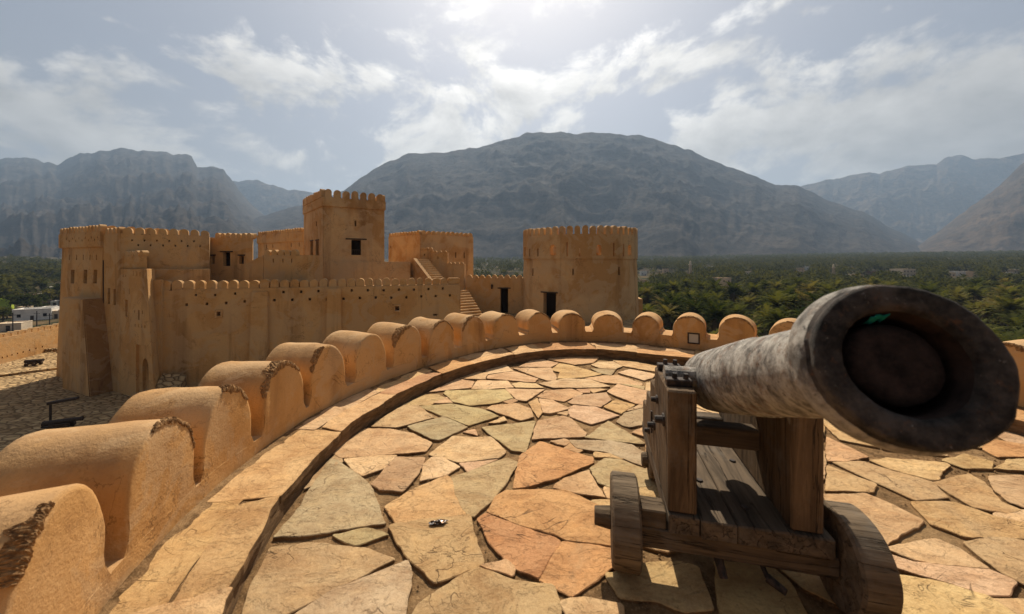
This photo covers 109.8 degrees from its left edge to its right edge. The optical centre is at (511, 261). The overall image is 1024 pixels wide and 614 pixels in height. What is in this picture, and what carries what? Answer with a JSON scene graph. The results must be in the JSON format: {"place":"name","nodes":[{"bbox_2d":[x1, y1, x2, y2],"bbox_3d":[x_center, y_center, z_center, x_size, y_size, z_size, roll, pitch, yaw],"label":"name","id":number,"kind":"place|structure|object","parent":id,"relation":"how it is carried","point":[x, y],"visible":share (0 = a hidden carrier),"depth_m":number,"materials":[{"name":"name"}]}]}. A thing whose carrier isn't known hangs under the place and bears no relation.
{"place":"outdoors","nodes":[
{"label":"outdoors","id":0,"kind":"place"},
{"bbox_2d":[0,351,131,451],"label":"courtyard","id":1,"kind":"structure","parent":0,"point":[24,400],"depth_m":26.98,"materials":[{"name":"beige stone"}]},
{"bbox_2d":[0,367,56,376],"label":"yard kerb","id":2,"kind":"structure","parent":1,"relation":"on","point":[25,372],"depth_m":33.71,"materials":[{"name":"beige stone"}]},
{"bbox_2d":[24,359,44,366],"bbox_3d":[-48.129,10.151,36.277,1.520,0.659,0.720,0,0,-9],"label":"cannon","id":3,"kind":"object","parent":1,"relation":"on","point":[33,362],"visible":1,"depth_m":36.11,"materials":[{"name":"metal"}]},
{"bbox_2d":[41,396,79,427],"bbox_3d":[-28.843,9.621,22.959,1.696,1.757,0.594,0,0,-8],"label":"floodlight post","id":4,"kind":"object","parent":1,"relation":"on","point":[59,401],"visible":0.78,"depth_m":22.91,"materials":[{"name":"metal"}]},
{"bbox_2d":[41,416,83,428],"bbox_3d":[-28.132,10.151,22.564,1.818,0.659,0.720,0,0,-20],"label":"cannon","id":5,"kind":"object","parent":1,"relation":"on","point":[61,423],"visible":0.82,"depth_m":22.40,"materials":[{"name":"metal"}]},
{"bbox_2d":[56,224,256,396],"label":"residence block","id":6,"kind":"structure","parent":1,"relation":"on","point":[107,336],"depth_m":29.46,"materials":[{"name":"paint"}]},
{"bbox_2d":[155,373,186,388],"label":"stone ramp","id":7,"kind":"structure","parent":1,"relation":"on","point":[170,380],"depth_m":27.70,"materials":[{"name":"beige stone"}]},
{"bbox_2d":[145,278,460,390],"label":"curtain wall","id":8,"kind":"structure","parent":1,"relation":"on","point":[203,327],"depth_m":30.57,"materials":[{"name":"paint"}]},
{"bbox_2d":[0,309,1023,613],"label":"bastion","id":9,"kind":"object","parent":1,"relation":"on","point":[170,501],"visible":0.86,"depth_m":2.10,"materials":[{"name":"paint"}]},
{"bbox_2d":[687,332,699,344],"bbox_3d":[2.829,1.194,5.606,0.170,0.170,0.065,0,0,28],"label":"wall lamp","id":10,"kind":"object","parent":9,"relation":"attached to","point":[694,338],"visible":1,"depth_m":5.59,"materials":[{"name":"metal"}]},
{"bbox_2d":[638,297,642,314],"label":"garden wall","id":11,"kind":"structure","parent":1,"relation":"on","point":[640,303],"depth_m":40.00,"materials":[{"name":"paint"}]},
{"bbox_2d":[0,148,264,259],"bbox_3d":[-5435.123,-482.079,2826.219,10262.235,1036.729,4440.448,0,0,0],"label":"mountain","id":12,"kind":"structure","parent":0,"point":[42,204],"depth_m":2118.86,"materials":[{"name":"grey stone"}]},
{"bbox_2d":[233,180,312,214],"bbox_3d":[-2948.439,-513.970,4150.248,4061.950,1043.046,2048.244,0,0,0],"label":"mountain","id":13,"kind":"structure","parent":0,"point":[263,198],"depth_m":4216.60,"materials":[{"name":"grey stone"}]},
{"bbox_2d":[0,256,1017,335],"bbox_3d":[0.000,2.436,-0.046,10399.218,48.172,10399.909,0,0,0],"label":"ground","id":14,"kind":"structure","parent":0,"point":[56,321],"depth_m":450.27,"materials":[{"name":"soil"}]},
{"bbox_2d":[0,298,13,308],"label":"broadleaf tree","id":15,"kind":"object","parent":14,"relation":"on","point":[3,303],"depth_m":178.90,"materials":[{"name":"green plant"}]},
{"bbox_2d":[0,306,14,320],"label":"date palm","id":16,"kind":"object","parent":14,"relation":"on","point":[3,313],"visible":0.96,"depth_m":151.76,"materials":[{"name":"green plant"}]},
{"bbox_2d":[0,320,32,331],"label":"house","id":17,"kind":"structure","parent":14,"relation":"on","point":[17,325],"depth_m":131.30,"materials":[{"name":"white"}]},
{"bbox_2d":[15,282,30,292],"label":"date palm","id":18,"kind":"object","parent":14,"relation":"on","point":[25,287],"visible":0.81,"depth_m":209.57,"materials":[{"name":"green plant"}]},
{"bbox_2d":[0,290,46,306],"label":"broadleaf tree","id":19,"kind":"object","parent":14,"relation":"on","point":[26,299],"visible":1,"depth_m":172.97,"materials":[{"name":"green plant"}]},
{"bbox_2d":[0,323,58,363],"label":"yard wall","id":20,"kind":"structure","parent":14,"relation":"on","point":[19,344],"depth_m":39.57,"materials":[{"name":"paint"}]},
{"bbox_2d":[0,254,61,297],"bbox_3d":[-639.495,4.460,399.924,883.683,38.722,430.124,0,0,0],"label":"village grove","id":21,"kind":"object","parent":14,"relation":"on","point":[39,264],"visible":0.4,"depth_m":323.15,"materials":[{"name":"green plant"}]},
{"bbox_2d":[12,306,58,320],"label":"house","id":22,"kind":"structure","parent":14,"relation":"on","point":[24,314],"depth_m":154.36,"materials":[{"name":"white"}]},
{"bbox_2d":[19,293,53,306],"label":"broadleaf tree","id":23,"kind":"object","parent":14,"relation":"on","point":[43,296],"visible":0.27,"depth_m":185.14,"materials":[{"name":"green plant"}]},
{"bbox_2d":[39,283,60,293],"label":"broadleaf tree","id":24,"kind":"object","parent":14,"relation":"on","point":[57,285],"visible":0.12,"depth_m":211.22,"materials":[{"name":"green plant"}]},
{"bbox_2d":[42,289,59,300],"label":"broadleaf tree","id":25,"kind":"object","parent":14,"relation":"on","point":[52,293],"visible":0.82,"depth_m":203.48,"materials":[{"name":"green plant"}]},
{"bbox_2d":[48,272,60,280],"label":"broadleaf tree","id":26,"kind":"object","parent":14,"relation":"on","point":[56,276],"visible":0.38,"depth_m":284.37,"materials":[{"name":"green plant"}]},
{"bbox_2d":[52,310,58,318],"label":"house","id":27,"kind":"structure","parent":14,"relation":"on","point":[55,313],"depth_m":157.91,"materials":[{"name":"grey"}]},
{"bbox_2d":[257,228,303,256],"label":"wall","id":28,"kind":"structure","parent":14,"relation":"on","point":[289,239],"depth_m":47.09,"materials":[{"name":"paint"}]},
{"bbox_2d":[245,250,322,285],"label":"ramp wall","id":29,"kind":"structure","parent":14,"relation":"on","point":[281,265],"depth_m":33.17,"materials":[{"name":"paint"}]},
{"bbox_2d":[386,262,409,284],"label":"platform","id":30,"kind":"structure","parent":14,"relation":"on","point":[399,271],"depth_m":39.79,"materials":[{"name":"paint"}]},
{"bbox_2d":[303,189,385,285],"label":"square tower","id":31,"kind":"structure","parent":30,"relation":"on","point":[344,236],"depth_m":37.55,"materials":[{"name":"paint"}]},
{"bbox_2d":[473,256,523,277],"bbox_3d":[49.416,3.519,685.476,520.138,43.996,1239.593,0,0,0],"label":"palm grove beyond walls","id":32,"kind":"structure","parent":14,"relation":"on","point":[505,264],"depth_m":596.61,"materials":[{"name":"green plant"}]},
{"bbox_2d":[638,286,653,303],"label":"date palm","id":33,"kind":"object","parent":14,"relation":"on","point":[647,292],"visible":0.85,"depth_m":135.20,"materials":[{"name":"green plant"}]},
{"bbox_2d":[638,283,653,303],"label":"date palm","id":34,"kind":"object","parent":14,"relation":"on","point":[640,291],"visible":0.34,"depth_m":140.92,"materials":[{"name":"green plant"}]},
{"bbox_2d":[643,303,658,314],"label":"date palm","id":35,"kind":"object","parent":14,"relation":"on","point":[647,306],"visible":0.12,"depth_m":94.74,"materials":[{"name":"green plant"}]},
{"bbox_2d":[649,287,665,307],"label":"date palm","id":36,"kind":"object","parent":14,"relation":"on","point":[658,291],"visible":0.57,"depth_m":130.19,"materials":[{"name":"green plant"}]},
{"bbox_2d":[651,294,665,328],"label":"date palm","id":37,"kind":"object","parent":14,"relation":"on","point":[659,298],"visible":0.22,"depth_m":122.39,"materials":[{"name":"green plant"}]},
{"bbox_2d":[651,281,666,293],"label":"date palm","id":38,"kind":"object","parent":14,"relation":"on","point":[659,285],"visible":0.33,"depth_m":154.85,"materials":[{"name":"green plant"}]},
{"bbox_2d":[652,303,682,329],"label":"date palm","id":39,"kind":"object","parent":14,"relation":"on","point":[666,312],"visible":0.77,"depth_m":89.69,"materials":[{"name":"green plant"}]},
{"bbox_2d":[655,293,687,329],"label":"date palm","id":40,"kind":"object","parent":14,"relation":"on","point":[673,301],"visible":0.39,"depth_m":97.80,"materials":[{"name":"green plant"}]},
{"bbox_2d":[665,279,680,292],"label":"date palm","id":41,"kind":"object","parent":14,"relation":"on","point":[673,285],"visible":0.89,"depth_m":153.44,"materials":[{"name":"green plant"}]},
{"bbox_2d":[669,292,688,311],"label":"date palm","id":42,"kind":"object","parent":14,"relation":"on","point":[676,294],"visible":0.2,"depth_m":101.73,"materials":[{"name":"green plant"}]},
{"bbox_2d":[679,277,693,287],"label":"date palm","id":43,"kind":"object","parent":14,"relation":"on","point":[685,281],"visible":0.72,"depth_m":178.20,"materials":[{"name":"green plant"}]},
{"bbox_2d":[675,292,709,317],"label":"date palm","id":44,"kind":"object","parent":14,"relation":"on","point":[692,303],"visible":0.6,"depth_m":89.30,"materials":[{"name":"green plant"}]},
{"bbox_2d":[692,278,707,289],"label":"date palm","id":45,"kind":"object","parent":14,"relation":"on","point":[700,283],"visible":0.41,"depth_m":174.57,"materials":[{"name":"green plant"}]},
{"bbox_2d":[685,288,718,314],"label":"date palm","id":46,"kind":"object","parent":14,"relation":"on","point":[705,293],"visible":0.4,"depth_m":108.18,"materials":[{"name":"green plant"}]},
{"bbox_2d":[705,278,727,292],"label":"date palm","id":47,"kind":"object","parent":14,"relation":"on","point":[714,283],"visible":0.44,"depth_m":153.23,"materials":[{"name":"green plant"}]},
{"bbox_2d":[707,291,728,307],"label":"date palm","id":48,"kind":"object","parent":14,"relation":"on","point":[718,296],"visible":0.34,"depth_m":113.69,"materials":[{"name":"green plant"}]},
{"bbox_2d":[710,285,725,299],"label":"date palm","id":49,"kind":"object","parent":14,"relation":"on","point":[718,288],"visible":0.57,"depth_m":145.08,"materials":[{"name":"green plant"}]},
{"bbox_2d":[695,296,742,330],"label":"date palm","id":50,"kind":"object","parent":14,"relation":"on","point":[717,310],"visible":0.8,"depth_m":82.44,"materials":[{"name":"green plant"}]},
{"bbox_2d":[712,277,730,286],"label":"house","id":51,"kind":"structure","parent":14,"relation":"on","point":[725,279],"depth_m":306.00,"materials":[{"name":"beige"}]},
{"bbox_2d":[710,298,737,317],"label":"date palm","id":52,"kind":"object","parent":14,"relation":"on","point":[727,301],"visible":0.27,"depth_m":90.20,"materials":[{"name":"green plant"}]},
{"bbox_2d":[721,281,745,303],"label":"date palm","id":53,"kind":"object","parent":14,"relation":"on","point":[733,288],"visible":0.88,"depth_m":139.41,"materials":[{"name":"green plant"}]},
{"bbox_2d":[727,299,756,321],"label":"date palm","id":54,"kind":"object","parent":14,"relation":"on","point":[739,307],"visible":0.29,"depth_m":92.47,"materials":[{"name":"green plant"}]},
{"bbox_2d":[734,292,759,313],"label":"date palm","id":55,"kind":"object","parent":14,"relation":"on","point":[747,299],"visible":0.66,"depth_m":128.16,"materials":[{"name":"green plant"}]},
{"bbox_2d":[737,281,767,315],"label":"date palm","id":56,"kind":"object","parent":14,"relation":"on","point":[753,288],"visible":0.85,"depth_m":134.36,"materials":[{"name":"green plant"}]},
{"bbox_2d":[752,311,764,332],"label":"date palm","id":57,"kind":"object","parent":14,"relation":"on","point":[757,317],"visible":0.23,"depth_m":107.40,"materials":[{"name":"green plant"}]},
{"bbox_2d":[758,280,770,291],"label":"date palm","id":58,"kind":"object","parent":14,"relation":"on","point":[765,284],"visible":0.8,"depth_m":173.75,"materials":[{"name":"green plant"}]},
{"bbox_2d":[753,304,786,334],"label":"date palm","id":59,"kind":"object","parent":14,"relation":"on","point":[769,326],"visible":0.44,"depth_m":77.33,"materials":[{"name":"green plant"}]},
{"bbox_2d":[765,279,784,291],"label":"date palm","id":60,"kind":"object","parent":14,"relation":"on","point":[776,285],"visible":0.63,"depth_m":155.34,"materials":[{"name":"green plant"}]},
{"bbox_2d":[756,288,800,319],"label":"date palm","id":61,"kind":"object","parent":14,"relation":"on","point":[779,298],"visible":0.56,"depth_m":93.07,"materials":[{"name":"green plant"}]},
{"bbox_2d":[760,304,796,327],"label":"date palm","id":62,"kind":"object","parent":14,"relation":"on","point":[778,314],"visible":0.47,"depth_m":70.77,"materials":[{"name":"green plant"}]},
{"bbox_2d":[768,285,802,307],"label":"date palm","id":63,"kind":"object","parent":14,"relation":"on","point":[787,291],"visible":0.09,"depth_m":107.29,"materials":[{"name":"green plant"}]},
{"bbox_2d":[781,289,803,317],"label":"date palm","id":64,"kind":"object","parent":14,"relation":"on","point":[792,296],"visible":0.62,"depth_m":97.40,"materials":[{"name":"green plant"}]},
{"bbox_2d":[785,305,804,317],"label":"date palm","id":65,"kind":"object","parent":14,"relation":"on","point":[798,313],"visible":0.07,"depth_m":84.93,"materials":[{"name":"green plant"}]},
{"bbox_2d":[783,276,808,289],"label":"date palm","id":66,"kind":"object","parent":14,"relation":"on","point":[798,281],"visible":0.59,"depth_m":166.84,"materials":[{"name":"green plant"}]},
{"bbox_2d":[793,288,818,311],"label":"date palm","id":67,"kind":"object","parent":14,"relation":"on","point":[802,295],"visible":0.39,"depth_m":117.23,"materials":[{"name":"green plant"}]},
{"bbox_2d":[797,281,826,298],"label":"date palm","id":68,"kind":"object","parent":14,"relation":"on","point":[810,287],"visible":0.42,"depth_m":132.68,"materials":[{"name":"green plant"}]},
{"bbox_2d":[794,291,834,310],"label":"date palm","id":69,"kind":"object","parent":14,"relation":"on","point":[814,297],"visible":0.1,"depth_m":87.13,"materials":[{"name":"green plant"}]},
{"bbox_2d":[816,282,837,294],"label":"date palm","id":70,"kind":"object","parent":14,"relation":"on","point":[825,287],"visible":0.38,"depth_m":137.47,"materials":[{"name":"green plant"}]},
{"bbox_2d":[637,250,1023,311],"bbox_3d":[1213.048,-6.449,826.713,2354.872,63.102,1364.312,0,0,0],"label":"palm grove","id":71,"kind":"object","parent":14,"relation":"on","point":[933,266],"visible":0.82,"depth_m":405.92,"materials":[{"name":"green plant"}]},
{"bbox_2d":[826,278,846,288],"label":"date palm","id":72,"kind":"object","parent":14,"relation":"on","point":[836,282],"visible":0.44,"depth_m":169.42,"materials":[{"name":"green plant"}]},
{"bbox_2d":[870,276,884,284],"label":"date palm","id":73,"kind":"object","parent":14,"relation":"on","point":[875,281],"visible":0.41,"depth_m":176.11,"materials":[{"name":"green plant"}]},
{"bbox_2d":[878,279,897,285],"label":"date palm","id":74,"kind":"object","parent":14,"relation":"on","point":[891,282],"visible":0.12,"depth_m":164.04,"materials":[{"name":"green plant"}]},
{"bbox_2d":[889,269,915,275],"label":"house","id":75,"kind":"structure","parent":14,"relation":"on","point":[909,272],"depth_m":386.00,"materials":[{"name":"beige concrete"}]},
{"bbox_2d":[914,282,947,293],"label":"date palm","id":76,"kind":"object","parent":14,"relation":"on","point":[930,288],"visible":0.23,"depth_m":129.03,"materials":[{"name":"green plant"}]},
{"bbox_2d":[943,286,971,301],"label":"date palm","id":77,"kind":"object","parent":14,"relation":"on","point":[958,289],"visible":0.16,"depth_m":148.14,"materials":[{"name":"green plant"}]},
{"bbox_2d":[949,291,975,304],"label":"date palm","id":78,"kind":"object","parent":14,"relation":"on","point":[961,297],"visible":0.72,"depth_m":120.38,"materials":[{"name":"green plant"}]},
{"bbox_2d":[957,284,988,303],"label":"date palm","id":79,"kind":"object","parent":14,"relation":"on","point":[976,290],"visible":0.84,"depth_m":131.69,"materials":[{"name":"green plant"}]},
{"bbox_2d":[955,299,990,319],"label":"date palm","id":80,"kind":"object","parent":14,"relation":"on","point":[970,304],"visible":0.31,"depth_m":108.31,"materials":[{"name":"green plant"}]},
{"bbox_2d":[964,276,993,286],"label":"date palm","id":81,"kind":"object","parent":14,"relation":"on","point":[978,280],"visible":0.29,"depth_m":175.03,"materials":[{"name":"green plant"}]},
{"bbox_2d":[968,287,991,317],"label":"date palm","id":82,"kind":"object","parent":14,"relation":"on","point":[981,292],"visible":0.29,"depth_m":146.25,"materials":[{"name":"green plant"}]},
{"bbox_2d":[968,300,1001,323],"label":"date palm","id":83,"kind":"object","parent":14,"relation":"on","point":[986,314],"visible":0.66,"depth_m":96.50,"materials":[{"name":"green plant"}]},
{"bbox_2d":[972,294,1018,332],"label":"date palm","id":84,"kind":"object","parent":14,"relation":"on","point":[999,323],"visible":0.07,"depth_m":112.46,"materials":[{"name":"green plant"}]},
{"bbox_2d":[976,291,1023,331],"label":"date palm","id":85,"kind":"object","parent":14,"relation":"on","point":[1007,302],"visible":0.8,"depth_m":90.74,"materials":[{"name":"green plant"}]},
{"bbox_2d":[991,280,1017,286],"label":"date palm","id":86,"kind":"object","parent":14,"relation":"on","point":[1006,283],"visible":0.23,"depth_m":167.14,"materials":[{"name":"green plant"}]},
{"bbox_2d":[987,284,1022,325],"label":"date palm","id":87,"kind":"object","parent":14,"relation":"on","point":[1002,286],"visible":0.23,"depth_m":137.76,"materials":[{"name":"green plant"}]},
{"bbox_2d":[989,285,1023,302],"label":"date palm","id":88,"kind":"object","parent":14,"relation":"on","point":[1011,291],"visible":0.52,"depth_m":116.00,"materials":[{"name":"green plant"}]},
{"bbox_2d":[990,310,1023,337],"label":"date palm","id":89,"kind":"object","parent":14,"relation":"on","point":[1012,322],"visible":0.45,"depth_m":86.02,"materials":[{"name":"green plant"}]},
{"bbox_2d":[991,298,1022,325],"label":"date palm","id":90,"kind":"object","parent":14,"relation":"on","point":[1001,310],"visible":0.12,"depth_m":98.02,"materials":[{"name":"green plant"}]},
{"bbox_2d":[996,327,1023,341],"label":"date palm","id":91,"kind":"object","parent":14,"relation":"on","point":[1009,336],"visible":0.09,"depth_m":72.11,"materials":[{"name":"green plant"}]},
{"bbox_2d":[0,0,1023,194],"label":"sky","id":92,"kind":"structure","parent":0,"point":[312,96],"materials":[{"name":"grey"}]},
{"bbox_2d":[482,312,634,327],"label":"yard","id":93,"kind":"structure","parent":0,"point":[627,323],"depth_m":35.35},
{"bbox_2d":[413,258,442,283],"bbox_3d":[-9.283,1.475,40.157,1.755,3.650,3.894,0,0,-41],"label":"stairway","id":94,"kind":"object","parent":93,"relation":"on","point":[423,269],"visible":0.52,"depth_m":40.22,"materials":[{"name":"paint"}]},
{"bbox_2d":[389,230,472,277],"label":"block","id":95,"kind":"structure","parent":93,"relation":"on","point":[408,246],"depth_m":46.73,"materials":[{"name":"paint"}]},
{"bbox_2d":[421,247,465,289],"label":"stepped wall","id":96,"kind":"structure","parent":93,"relation":"on","point":[443,265],"depth_m":42.65,"materials":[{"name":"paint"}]},
{"bbox_2d":[460,290,481,316],"bbox_3d":[-5.222,4.875,38.471,3.000,3.250,4.088,0,0,-34],"label":"stairway","id":97,"kind":"object","parent":93,"relation":"on","point":[468,306],"visible":0.2,"depth_m":38.51,"materials":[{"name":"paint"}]},
{"bbox_2d":[466,275,523,312],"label":"wall","id":98,"kind":"structure","parent":93,"relation":"on","point":[505,294],"depth_m":41.76,"materials":[{"name":"paint"}]},
{"bbox_2d":[501,289,507,312],"bbox_3d":[-0.843,4.626,42.314,0.885,2.953,0.060,0,0,5],"label":"door","id":99,"kind":"structure","parent":98,"relation":"in","point":[504,292],"depth_m":42.29,"materials":[{"name":"black wood"}]},
{"bbox_2d":[523,225,638,321],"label":"round tower","id":100,"kind":"structure","parent":93,"relation":"on","point":[585,276],"depth_m":36.20,"materials":[{"name":"paint"}]},
{"bbox_2d":[547,293,555,318],"bbox_3d":[4.230,4.932,37.336,1.488,3.389,0.060,0,0,37],"label":"door","id":101,"kind":"structure","parent":100,"relation":"in","point":[551,297],"depth_m":37.40,"materials":[{"name":"black"}]},
{"bbox_2d":[253,131,920,259],"bbox_3d":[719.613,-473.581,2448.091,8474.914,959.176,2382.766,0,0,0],"label":"mountain","id":102,"kind":"structure","parent":0,"point":[496,199],"depth_m":1967.16,"materials":[{"name":"grey stone"}]},
{"bbox_2d":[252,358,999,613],"bbox_3d":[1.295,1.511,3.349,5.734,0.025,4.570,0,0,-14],"label":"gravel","id":103,"kind":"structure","parent":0,"point":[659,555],"depth_m":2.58,"materials":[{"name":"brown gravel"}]},
{"bbox_2d":[232,356,1023,613],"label":"terrace floor","id":104,"kind":"structure","parent":0,"point":[956,546],"depth_m":2.10,"materials":[{"name":"beige stone"}]},
{"bbox_2d":[429,519,448,524],"bbox_3d":[-0.419,1.484,2.054,0.115,0.021,0.037,0,0,-11],"label":"foil wrapper","id":105,"kind":"object","parent":104,"relation":"on","point":[438,522],"visible":1,"depth_m":2.05,"materials":[{"name":"silver metal"}]},
{"bbox_2d":[594,285,1019,613],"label":"cannon","id":106,"kind":"object","parent":104,"relation":"on","point":[739,477],"visible":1,"depth_m":1.43,"materials":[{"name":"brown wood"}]},
{"bbox_2d":[862,314,889,324],"bbox_3d":[0.796,0.126,0.789,0.036,0.030,0.036,0,0,14],"label":"plastic scrap","id":107,"kind":"object","parent":106,"relation":"attached to","point":[879,318],"visible":1,"depth_m":0.79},
{"bbox_2d":[800,153,1023,242],"bbox_3d":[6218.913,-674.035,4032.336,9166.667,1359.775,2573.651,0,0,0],"label":"mountain","id":108,"kind":"structure","parent":0,"point":[921,203],"depth_m":3832.65,"materials":[{"name":"grey stone"}]},
{"bbox_2d":[918,163,1023,251],"bbox_3d":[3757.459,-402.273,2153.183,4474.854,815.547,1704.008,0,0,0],"label":"mountain","id":109,"kind":"structure","parent":0,"point":[993,220],"depth_m":1828.65,"materials":[{"name":"grey stone"}]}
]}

